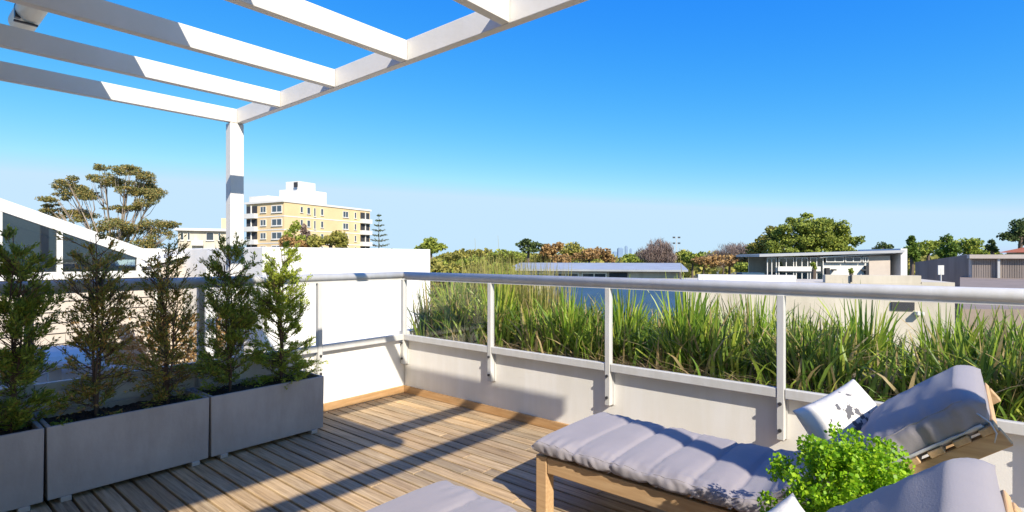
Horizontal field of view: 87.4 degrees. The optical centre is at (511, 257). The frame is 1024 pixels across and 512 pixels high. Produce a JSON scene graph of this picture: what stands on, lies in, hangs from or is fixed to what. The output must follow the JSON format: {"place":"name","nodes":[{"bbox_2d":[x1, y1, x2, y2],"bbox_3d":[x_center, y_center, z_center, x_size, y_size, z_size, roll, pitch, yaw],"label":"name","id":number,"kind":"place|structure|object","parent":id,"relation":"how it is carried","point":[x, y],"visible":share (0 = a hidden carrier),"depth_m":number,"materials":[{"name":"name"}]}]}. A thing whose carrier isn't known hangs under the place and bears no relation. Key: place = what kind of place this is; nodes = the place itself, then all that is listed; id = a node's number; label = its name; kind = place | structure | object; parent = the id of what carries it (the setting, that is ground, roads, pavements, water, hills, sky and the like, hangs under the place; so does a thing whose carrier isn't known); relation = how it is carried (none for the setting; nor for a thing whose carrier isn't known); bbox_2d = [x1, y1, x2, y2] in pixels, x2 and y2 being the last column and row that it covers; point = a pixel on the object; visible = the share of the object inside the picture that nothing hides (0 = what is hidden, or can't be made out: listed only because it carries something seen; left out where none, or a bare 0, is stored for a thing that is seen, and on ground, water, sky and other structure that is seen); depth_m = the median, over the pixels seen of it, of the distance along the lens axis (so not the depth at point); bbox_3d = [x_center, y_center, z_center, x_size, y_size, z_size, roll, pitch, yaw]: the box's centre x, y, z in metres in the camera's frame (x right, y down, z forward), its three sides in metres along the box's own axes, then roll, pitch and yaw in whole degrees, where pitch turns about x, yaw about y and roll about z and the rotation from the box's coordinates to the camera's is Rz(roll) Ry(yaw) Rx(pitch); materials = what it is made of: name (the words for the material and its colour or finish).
{"place":"outdoors","nodes":[
{"label":"outdoors","id":0,"kind":"place"},
{"bbox_2d":[244,181,371,247],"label":"apartment block","id":1,"kind":"structure","parent":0,"point":[269,219],"depth_m":121.66,"materials":[{"name":"beige brick"}]},
{"bbox_2d":[271,205,281,212],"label":"window","id":2,"kind":"structure","parent":1,"relation":"in","point":[274,208],"depth_m":116.03,"materials":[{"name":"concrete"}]},
{"bbox_2d":[271,218,281,226],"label":"window","id":3,"kind":"structure","parent":1,"relation":"in","point":[274,222],"depth_m":116.03,"materials":[{"name":"concrete"}]},
{"bbox_2d":[271,232,281,239],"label":"window","id":4,"kind":"structure","parent":1,"relation":"in","point":[274,235],"depth_m":116.03,"materials":[{"name":"concrete"}]},
{"bbox_2d":[0,0,1023,257],"label":"sky","id":5,"kind":"structure","parent":0,"point":[610,124],"materials":[{"name":"blue"}]},
{"bbox_2d":[515,263,687,294],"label":"hall","id":6,"kind":"structure","parent":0,"point":[641,270],"depth_m":60.24,"materials":[{"name":"metal"}]},
{"bbox_2d":[554,272,578,275],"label":"window","id":7,"kind":"structure","parent":6,"relation":"in","point":[558,273],"depth_m":60.58,"materials":[{"name":"glass"}]},
{"bbox_2d":[582,272,606,276],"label":"window","id":8,"kind":"structure","parent":6,"relation":"in","point":[584,274],"depth_m":59.92,"materials":[{"name":"glass"}]},
{"bbox_2d":[609,273,626,277],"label":"window","id":9,"kind":"structure","parent":6,"relation":"in","point":[621,275],"depth_m":59.32,"materials":[{"name":"black glass"}]},
{"bbox_2d":[549,286,680,329],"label":"blue roofed building","id":10,"kind":"structure","parent":0,"point":[598,297],"depth_m":35.96,"materials":[{"name":"metal"}]},
{"bbox_2d":[383,262,1023,421],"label":"grass","id":11,"kind":"structure","parent":0,"point":[809,356],"depth_m":3.72,"materials":[{"name":"green plant"}]},
{"bbox_2d":[736,272,763,274],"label":"blue shade roof","id":12,"kind":"structure","parent":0,"point":[747,273],"depth_m":43.41,"materials":[{"name":"metal"}]},
{"bbox_2d":[680,272,957,326],"bbox_3d":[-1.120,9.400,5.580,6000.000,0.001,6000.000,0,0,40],"label":"ground","id":13,"kind":"structure","parent":0,"point":[695,276],"depth_m":284.40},
{"bbox_2d":[35,163,181,248],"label":"gum tree","id":14,"kind":"object","parent":13,"relation":"on","point":[150,191],"visible":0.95,"depth_m":44.64,"materials":[{"name":"green plant"}]},
{"bbox_2d":[174,218,225,248],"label":"cream flats","id":15,"kind":"structure","parent":13,"relation":"on","point":[200,238],"depth_m":91.47,"materials":[{"name":"paint"}]},
{"bbox_2d":[205,233,213,240],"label":"window","id":16,"kind":"structure","parent":15,"relation":"in","point":[209,236],"depth_m":92.04,"materials":[{"name":"concrete"}]},
{"bbox_2d":[281,220,305,241],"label":"lime tree","id":17,"kind":"object","parent":13,"relation":"on","point":[294,225],"visible":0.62,"depth_m":59.79,"materials":[{"name":"green plant"}]},
{"bbox_2d":[278,234,310,247],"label":"tree","id":18,"kind":"object","parent":13,"relation":"on","point":[292,241],"visible":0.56,"depth_m":57.73,"materials":[{"name":"brown plant"}]},
{"bbox_2d":[299,223,310,240],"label":"flowering tree","id":19,"kind":"object","parent":13,"relation":"on","point":[303,230],"visible":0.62,"depth_m":60.80,"materials":[{"name":"brown plant"}]},
{"bbox_2d":[306,230,348,247],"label":"clipped tree","id":20,"kind":"object","parent":13,"relation":"on","point":[338,239],"visible":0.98,"depth_m":57.41,"materials":[{"name":"green plant"}]},
{"bbox_2d":[371,214,392,248],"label":"norfolk pine","id":21,"kind":"object","parent":13,"relation":"on","point":[380,230],"visible":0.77,"depth_m":149.85,"materials":[{"name":"green plant"}]},
{"bbox_2d":[414,237,447,258],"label":"broadleaf tree","id":22,"kind":"object","parent":13,"relation":"on","point":[432,244],"visible":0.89,"depth_m":79.44,"materials":[{"name":"green plant"}]},
{"bbox_2d":[430,256,482,312],"bbox_3d":[-2.582,4.671,23.851,3.227,9.516,2.979,0,0,40],"label":"garden tree","id":23,"kind":"object","parent":13,"relation":"on","point":[434,263],"visible":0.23,"depth_m":23.45,"materials":[{"name":"green plant"}]},
{"bbox_2d":[438,248,493,262],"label":"skyline tree","id":24,"kind":"object","parent":13,"relation":"on","point":[455,255],"visible":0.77,"depth_m":93.46,"materials":[{"name":"green plant"}]},
{"bbox_2d":[453,254,520,292],"bbox_3d":[-1.019,4.638,23.978,3.391,9.588,2.216,0,0,-11],"label":"garden tree","id":25,"kind":"object","parent":13,"relation":"on","point":[465,260],"visible":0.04,"depth_m":23.64,"materials":[{"name":"green plant"}]},
{"bbox_2d":[486,249,524,263],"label":"skyline tree","id":26,"kind":"object","parent":13,"relation":"on","point":[512,254],"visible":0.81,"depth_m":89.61,"materials":[{"name":"green plant"}]},
{"bbox_2d":[491,251,526,264],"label":"skyline tree","id":27,"kind":"object","parent":13,"relation":"on","point":[501,261],"visible":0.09,"depth_m":123.28,"materials":[{"name":"green plant"}]},
{"bbox_2d":[515,238,543,262],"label":"umbrella tree","id":28,"kind":"object","parent":13,"relation":"on","point":[529,247],"visible":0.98,"depth_m":84.58,"materials":[{"name":"green plant"}]},
{"bbox_2d":[523,253,556,262],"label":"skyline tree","id":29,"kind":"object","parent":13,"relation":"on","point":[536,257],"visible":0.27,"depth_m":123.90,"materials":[{"name":"green plant"}]},
{"bbox_2d":[538,241,563,261],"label":"skyline tree","id":30,"kind":"object","parent":13,"relation":"on","point":[548,250],"visible":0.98,"depth_m":87.42,"materials":[{"name":"brown plant"}]},
{"bbox_2d":[557,242,586,262],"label":"dome tree","id":31,"kind":"object","parent":13,"relation":"on","point":[575,247],"visible":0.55,"depth_m":94.11,"materials":[{"name":"green plant"}]},
{"bbox_2d":[548,246,616,262],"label":"skyline tree","id":32,"kind":"object","parent":13,"relation":"on","point":[590,254],"visible":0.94,"depth_m":84.62,"materials":[{"name":"brown plant"}]},
{"bbox_2d":[621,252,647,262],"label":"skyline tree","id":33,"kind":"object","parent":13,"relation":"on","point":[629,258],"visible":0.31,"depth_m":122.92,"materials":[{"name":"green plant"}]},
{"bbox_2d":[635,236,676,262],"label":"bare tree","id":34,"kind":"object","parent":13,"relation":"on","point":[661,252],"visible":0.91,"depth_m":79.02,"materials":[{"name":"brown plant"}]},
{"bbox_2d":[432,252,938,277],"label":"distant woodland","id":35,"kind":"object","parent":13,"relation":"on","point":[707,270],"visible":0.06,"depth_m":224.35,"materials":[{"name":"green plant"}]},
{"bbox_2d":[678,250,706,277],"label":"skyline tree","id":36,"kind":"object","parent":13,"relation":"on","point":[686,256],"visible":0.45,"depth_m":89.64,"materials":[{"name":"green plant"}]},
{"bbox_2d":[689,251,712,273],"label":"skyline tree","id":37,"kind":"object","parent":13,"relation":"on","point":[702,253],"visible":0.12,"depth_m":124.17,"materials":[{"name":"green plant"}]},
{"bbox_2d":[690,253,747,274],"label":"skyline tree","id":38,"kind":"object","parent":13,"relation":"on","point":[730,260],"visible":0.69,"depth_m":74.48,"materials":[{"name":"brown plant"}]},
{"bbox_2d":[705,240,747,274],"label":"bare tree","id":39,"kind":"object","parent":13,"relation":"on","point":[733,249],"visible":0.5,"depth_m":94.07,"materials":[{"name":"grey plant"}]},
{"bbox_2d":[733,262,747,271],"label":"skyline tree","id":40,"kind":"object","parent":13,"relation":"on","point":[742,267],"visible":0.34,"depth_m":61.19,"materials":[{"name":"green plant"}]},
{"bbox_2d":[745,225,778,253],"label":"broadleaf tree","id":41,"kind":"object","parent":13,"relation":"on","point":[758,245],"visible":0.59,"depth_m":71.65,"materials":[{"name":"green plant"}]},
{"bbox_2d":[810,262,817,278],"bbox_3d":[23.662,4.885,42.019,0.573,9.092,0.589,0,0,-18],"label":"shrub","id":42,"kind":"object","parent":13,"relation":"on","point":[814,269],"visible":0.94,"depth_m":41.89,"materials":[{"name":"green plant"}]},
{"bbox_2d":[764,212,865,255],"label":"broadleaf tree","id":43,"kind":"object","parent":13,"relation":"on","point":[822,234],"visible":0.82,"depth_m":67.10,"materials":[{"name":"green plant"}]},
{"bbox_2d":[681,274,954,355],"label":"wall","id":44,"kind":"structure","parent":13,"relation":"on","point":[911,308],"depth_m":17.14,"materials":[{"name":"paint"}]},
{"bbox_2d":[891,302,914,309],"bbox_3d":[12.193,1.525,16.717,0.621,0.250,0.047,0,0,16],"label":"window","id":45,"kind":"structure","parent":44,"relation":"in","point":[901,305],"depth_m":16.69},
{"bbox_2d":[872,241,893,248],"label":"skyline tree","id":46,"kind":"object","parent":13,"relation":"on","point":[883,245],"visible":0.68,"depth_m":119.56,"materials":[{"name":"green plant"}]},
{"bbox_2d":[902,235,920,274],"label":"cypress tree","id":47,"kind":"object","parent":13,"relation":"on","point":[913,254],"visible":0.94,"depth_m":69.73,"materials":[{"name":"green plant"}]},
{"bbox_2d":[916,240,943,260],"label":"broadleaf tree","id":48,"kind":"object","parent":13,"relation":"on","point":[927,248],"visible":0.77,"depth_m":77.67,"materials":[{"name":"green plant"}]},
{"bbox_2d":[933,233,961,258],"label":"cypress tree","id":49,"kind":"object","parent":13,"relation":"on","point":[949,247],"visible":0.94,"depth_m":71.71,"materials":[{"name":"green plant"}]},
{"bbox_2d":[952,237,984,254],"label":"broadleaf tree","id":50,"kind":"object","parent":13,"relation":"on","point":[970,246],"visible":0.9,"depth_m":79.22,"materials":[{"name":"green plant"}]},
{"bbox_2d":[973,249,1001,258],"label":"skyline tree","id":51,"kind":"object","parent":13,"relation":"on","point":[986,252],"visible":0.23,"depth_m":123.90,"materials":[{"name":"green plant"}]},
{"bbox_2d":[985,238,999,254],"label":"cypress tree","id":52,"kind":"object","parent":13,"relation":"on","point":[992,247],"visible":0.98,"depth_m":84.89,"materials":[{"name":"green plant"}]},
{"bbox_2d":[996,218,1023,247],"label":"broadleaf tree","id":53,"kind":"object","parent":13,"relation":"on","point":[1015,233],"visible":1,"depth_m":79.88,"materials":[{"name":"green plant"}]},
{"bbox_2d":[736,249,906,278],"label":"modern house","id":54,"kind":"structure","parent":0,"point":[878,262],"depth_m":45.34,"materials":[{"name":"paint"}]},
{"bbox_2d":[767,257,776,274],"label":"window","id":55,"kind":"structure","parent":54,"relation":"in","point":[767,257],"depth_m":45.86,"materials":[{"name":"glass"}]},
{"bbox_2d":[796,257,807,278],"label":"window","id":56,"kind":"structure","parent":54,"relation":"in","point":[796,257],"depth_m":45.55,"materials":[{"name":"glass"}]},
{"bbox_2d":[810,257,823,278],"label":"window","id":57,"kind":"structure","parent":54,"relation":"in","point":[810,257],"depth_m":45.34,"materials":[{"name":"glass"}]},
{"bbox_2d":[826,257,843,261],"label":"window","id":58,"kind":"structure","parent":54,"relation":"in","point":[829,259],"depth_m":45.16,"materials":[{"name":"glass"}]},
{"bbox_2d":[845,257,860,261],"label":"window","id":59,"kind":"structure","parent":54,"relation":"in","point":[847,259],"depth_m":45.00,"materials":[{"name":"glass"}]},
{"bbox_2d":[757,421,915,511],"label":"potted parsley","id":60,"kind":"object","parent":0,"point":[826,462],"visible":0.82,"depth_m":1.62,"materials":[{"name":"green plant"}]},
{"bbox_2d":[938,265,943,280],"bbox_3d":[32.026,3.300,40.009,0.444,5.400,0.098,0,0,5],"label":"street sign","id":61,"kind":"object","parent":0,"point":[940,270],"visible":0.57,"depth_m":39.98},
{"bbox_2d":[960,277,1023,343],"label":"wall","id":62,"kind":"structure","parent":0,"point":[986,310],"depth_m":17.60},
{"bbox_2d":[915,254,972,319],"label":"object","id":63,"kind":"object","parent":62,"relation":"on","point":[956,268],"visible":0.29,"depth_m":47.15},
{"bbox_2d":[960,254,1023,277],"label":"timber shed","id":64,"kind":"structure","parent":62,"relation":"on","point":[1004,266],"depth_m":42.53,"materials":[{"name":"grey wood"}]},
{"bbox_2d":[998,247,1023,253],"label":"red roof house","id":65,"kind":"structure","parent":0,"point":[1018,251],"depth_m":67.18,"materials":[{"name":"ceramic"}]},
{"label":"lower roof","id":66,"kind":"structure","parent":0,"visible":0},
{"bbox_2d":[0,344,104,387],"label":"rounded canopy","id":67,"kind":"object","parent":66,"relation":"on","point":[56,354],"visible":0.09,"depth_m":5.82,"materials":[{"name":"concrete"}]},
{"bbox_2d":[0,198,159,373],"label":"glazed neighbour","id":68,"kind":"structure","parent":66,"relation":"on","point":[32,226],"depth_m":7.70,"materials":[{"name":"white paint"}]},
{"bbox_2d":[43,361,139,381],"bbox_3d":[-4.381,1.535,5.929,0.350,0.930,1.250,0,0,40],"label":"sloping flashing","id":69,"kind":"object","parent":66,"relation":"on","point":[55,375],"visible":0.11,"depth_m":5.53,"materials":[{"name":"metal"}]},
{"bbox_2d":[115,249,170,270],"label":"white boundary wall","id":70,"kind":"structure","parent":66,"relation":"on","point":[119,262],"depth_m":9.64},
{"bbox_2d":[73,313,225,372],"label":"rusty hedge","id":71,"kind":"object","parent":66,"relation":"on","point":[138,347],"visible":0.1,"depth_m":7.54,"materials":[{"name":"brown plant"}]},
{"bbox_2d":[116,248,201,364],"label":"gable","id":72,"kind":"structure","parent":66,"relation":"on","point":[162,258],"depth_m":9.29,"materials":[{"name":"white paint"}]},
{"bbox_2d":[203,268,215,355],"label":"white column","id":73,"kind":"structure","parent":66,"relation":"on","point":[207,349],"depth_m":7.36,"materials":[{"name":"paint"}]},
{"bbox_2d":[0,0,587,356],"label":"pergola","id":74,"kind":"object","parent":66,"relation":"on","point":[486,18],"visible":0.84,"depth_m":3.42,"materials":[{"name":"white paint"}]},
{"bbox_2d":[174,247,429,361],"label":"white block","id":75,"kind":"structure","parent":66,"relation":"on","point":[353,311],"depth_m":8.59,"materials":[{"name":"paint"}]},
{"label":"deck base","id":76,"kind":"structure","parent":0,"visible":0},
{"bbox_2d":[7,393,732,511],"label":"deck","id":77,"kind":"structure","parent":76,"relation":"on","point":[364,457],"depth_m":3.50,"materials":[{"name":"wood"}]},
{"bbox_2d":[0,418,43,511],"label":"planter box","id":78,"kind":"object","parent":77,"relation":"on","point":[21,467],"visible":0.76,"depth_m":2.93,"materials":[{"name":"concrete"}]},
{"bbox_2d":[0,223,75,431],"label":"potted shrub","id":79,"kind":"object","parent":78,"relation":"on","point":[26,306],"visible":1,"depth_m":3.05,"materials":[{"name":"green plant"}]},
{"bbox_2d":[33,388,208,501],"bbox_3d":[-2.492,1.178,3.462,0.405,0.442,0.850,0,0,40],"label":"planter box","id":80,"kind":"object","parent":77,"relation":"on","point":[85,449],"visible":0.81,"depth_m":3.31,"materials":[{"name":"concrete"}]},
{"bbox_2d":[43,417,72,427],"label":"weed","id":81,"kind":"object","parent":80,"relation":"in","point":[57,423],"visible":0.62,"depth_m":3.12,"materials":[{"name":"green plant"}]},
{"bbox_2d":[43,228,151,418],"bbox_3d":[-2.597,0.417,3.358,0.549,1.182,0.540,0,0,40],"label":"potted shrub","id":82,"kind":"object","parent":80,"relation":"on","point":[95,302],"visible":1,"depth_m":3.34,"materials":[{"name":"green plant"}]},
{"bbox_2d":[118,232,209,408],"bbox_3d":[-2.343,0.416,3.642,0.542,1.199,0.519,0,0,-10],"label":"potted shrub","id":83,"kind":"object","parent":80,"relation":"on","point":[160,335],"visible":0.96,"depth_m":3.61,"materials":[{"name":"green plant"}]},
{"bbox_2d":[182,391,210,400],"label":"weed","id":84,"kind":"object","parent":80,"relation":"in","point":[195,397],"visible":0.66,"depth_m":3.68,"materials":[{"name":"green plant"}]},
{"bbox_2d":[189,370,323,458],"bbox_3d":[-1.940,1.178,4.121,0.405,0.442,0.850,0,0,40],"label":"planter box","id":85,"kind":"object","parent":77,"relation":"on","point":[241,416],"visible":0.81,"depth_m":3.97,"materials":[{"name":"concrete"}]},
{"bbox_2d":[183,232,267,391],"bbox_3d":[-2.111,0.437,3.942,0.560,1.259,0.624,0,0,-13],"label":"potted shrub","id":86,"kind":"object","parent":85,"relation":"in","point":[234,317],"visible":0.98,"depth_m":3.90,"materials":[{"name":"green plant"}]},
{"bbox_2d":[234,377,258,386],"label":"weed","id":87,"kind":"object","parent":85,"relation":"in","point":[246,381],"visible":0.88,"depth_m":4.16,"materials":[{"name":"green plant"}]},
{"bbox_2d":[239,240,327,389],"bbox_3d":[-1.804,0.444,4.266,0.624,1.171,0.612,0,0,-4],"label":"potted shrub","id":88,"kind":"object","parent":85,"relation":"in","point":[274,285],"visible":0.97,"depth_m":4.21,"materials":[{"name":"green plant"}]},
{"bbox_2d":[1,340,1023,511],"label":"parapet wall","id":89,"kind":"structure","parent":77,"relation":"on","point":[550,396],"depth_m":4.34,"materials":[{"name":"paint"}]},
{"bbox_2d":[0,272,1023,440],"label":"balcony railing","id":90,"kind":"object","parent":89,"relation":"attached to","point":[781,392],"visible":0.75,"depth_m":3.73,"materials":[{"name":"white metal"}]},
{"bbox_2d":[399,326,653,368],"bbox_3d":[2.679,1.600,3.326,9.280,1.600,1.120,0,0,40],"label":"planter bed","id":91,"kind":"object","parent":89,"relation":"attached to","point":[409,331],"visible":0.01,"depth_m":5.85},
{"bbox_2d":[411,272,506,331],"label":"strap leaf plant","id":92,"kind":"object","parent":91,"relation":"in","point":[436,301],"visible":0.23,"depth_m":5.72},
{"bbox_2d":[461,272,539,320],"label":"strap leaf plant","id":93,"kind":"object","parent":91,"relation":"in","point":[506,294],"visible":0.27,"depth_m":5.34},
{"bbox_2d":[438,249,578,317],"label":"tall reeds","id":94,"kind":"object","parent":91,"relation":"in","point":[543,291],"visible":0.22,"depth_m":5.62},
{"bbox_2d":[505,287,649,356],"bbox_3d":[0.770,0.545,4.763,1.545,0.729,0.843,0,0,40],"label":"strap leaf plant","id":95,"kind":"object","parent":91,"relation":"in","point":[571,308],"visible":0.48,"depth_m":4.69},
{"bbox_2d":[590,276,659,349],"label":"strap leaf plant","id":96,"kind":"object","parent":91,"relation":"in","point":[617,311],"visible":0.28,"depth_m":4.54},
{"bbox_2d":[642,271,770,372],"bbox_3d":[1.550,0.506,4.061,1.067,0.808,0.773,0,0,40],"label":"strap leaf plant","id":97,"kind":"object","parent":91,"relation":"in","point":[683,322],"visible":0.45,"depth_m":3.96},
{"bbox_2d":[429,331,1022,421],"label":"dry thatch","id":98,"kind":"object","parent":91,"relation":"on","point":[625,362],"visible":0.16,"depth_m":4.15,"materials":[{"name":"brown plant"}]},
{"bbox_2d":[694,294,840,359],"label":"strap leaf plant","id":99,"kind":"object","parent":91,"relation":"in","point":[756,310],"visible":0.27,"depth_m":4.00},
{"bbox_2d":[663,356,1023,420],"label":"ground cover","id":100,"kind":"object","parent":91,"relation":"in","point":[878,396],"visible":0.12,"depth_m":3.31,"materials":[{"name":"green plant"}]},
{"bbox_2d":[743,360,1003,399],"bbox_3d":[2.428,0.820,3.236,1.950,0.160,0.120,0,0,40],"label":"leaf plant","id":101,"kind":"object","parent":91,"relation":"on","point":[853,376],"visible":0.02,"depth_m":3.38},
{"bbox_2d":[810,281,953,374],"bbox_3d":[2.338,0.529,3.624,0.773,0.761,1.084,0,0,21],"label":"strap leaf plant","id":102,"kind":"object","parent":91,"relation":"in","point":[884,335],"visible":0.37,"depth_m":3.60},
{"bbox_2d":[882,302,1008,371],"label":"strap leaf plant","id":103,"kind":"object","parent":91,"relation":"in","point":[948,335],"visible":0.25,"depth_m":3.37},
{"bbox_2d":[907,308,1023,364],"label":"strap leaf plant","id":104,"kind":"object","parent":91,"relation":"in","point":[1014,339],"visible":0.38,"depth_m":3.12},
{"bbox_2d":[365,458,1021,511],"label":"sun lounger","id":105,"kind":"object","parent":77,"relation":"on","point":[962,485],"visible":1,"depth_m":1.15,"materials":[{"name":"fabric"}]},
{"bbox_2d":[768,493,804,511],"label":"pillow","id":106,"kind":"object","parent":105,"relation":"on","point":[790,503],"visible":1,"depth_m":1.40,"materials":[{"name":"fabric"}]},
{"bbox_2d":[531,365,1012,511],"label":"sun lounger","id":107,"kind":"object","parent":77,"relation":"on","point":[946,415],"visible":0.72,"depth_m":2.43,"materials":[{"name":"fabric"}]},
{"bbox_2d":[793,378,877,443],"bbox_3d":[1.474,0.770,2.314,0.390,0.390,0.157,-18,-25,-19],"label":"pillow","id":108,"kind":"object","parent":107,"relation":"on","point":[850,404],"visible":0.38,"depth_m":2.30,"materials":[{"name":"fabric"}]},
{"bbox_3d":[-2.955,0.190,0.022,6.120,4.420,5.120,0,0,40],"label":"house","id":109,"kind":"object","parent":76,"relation":"on","visible":0},
{"bbox_2d":[8,3,47,30],"bbox_3d":[-1.398,-1.863,2.171,6.550,0.185,0.175,0,0,40],"label":"awning roller","id":110,"kind":"object","parent":109,"relation":"attached to","point":[25,17],"visible":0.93,"depth_m":4.02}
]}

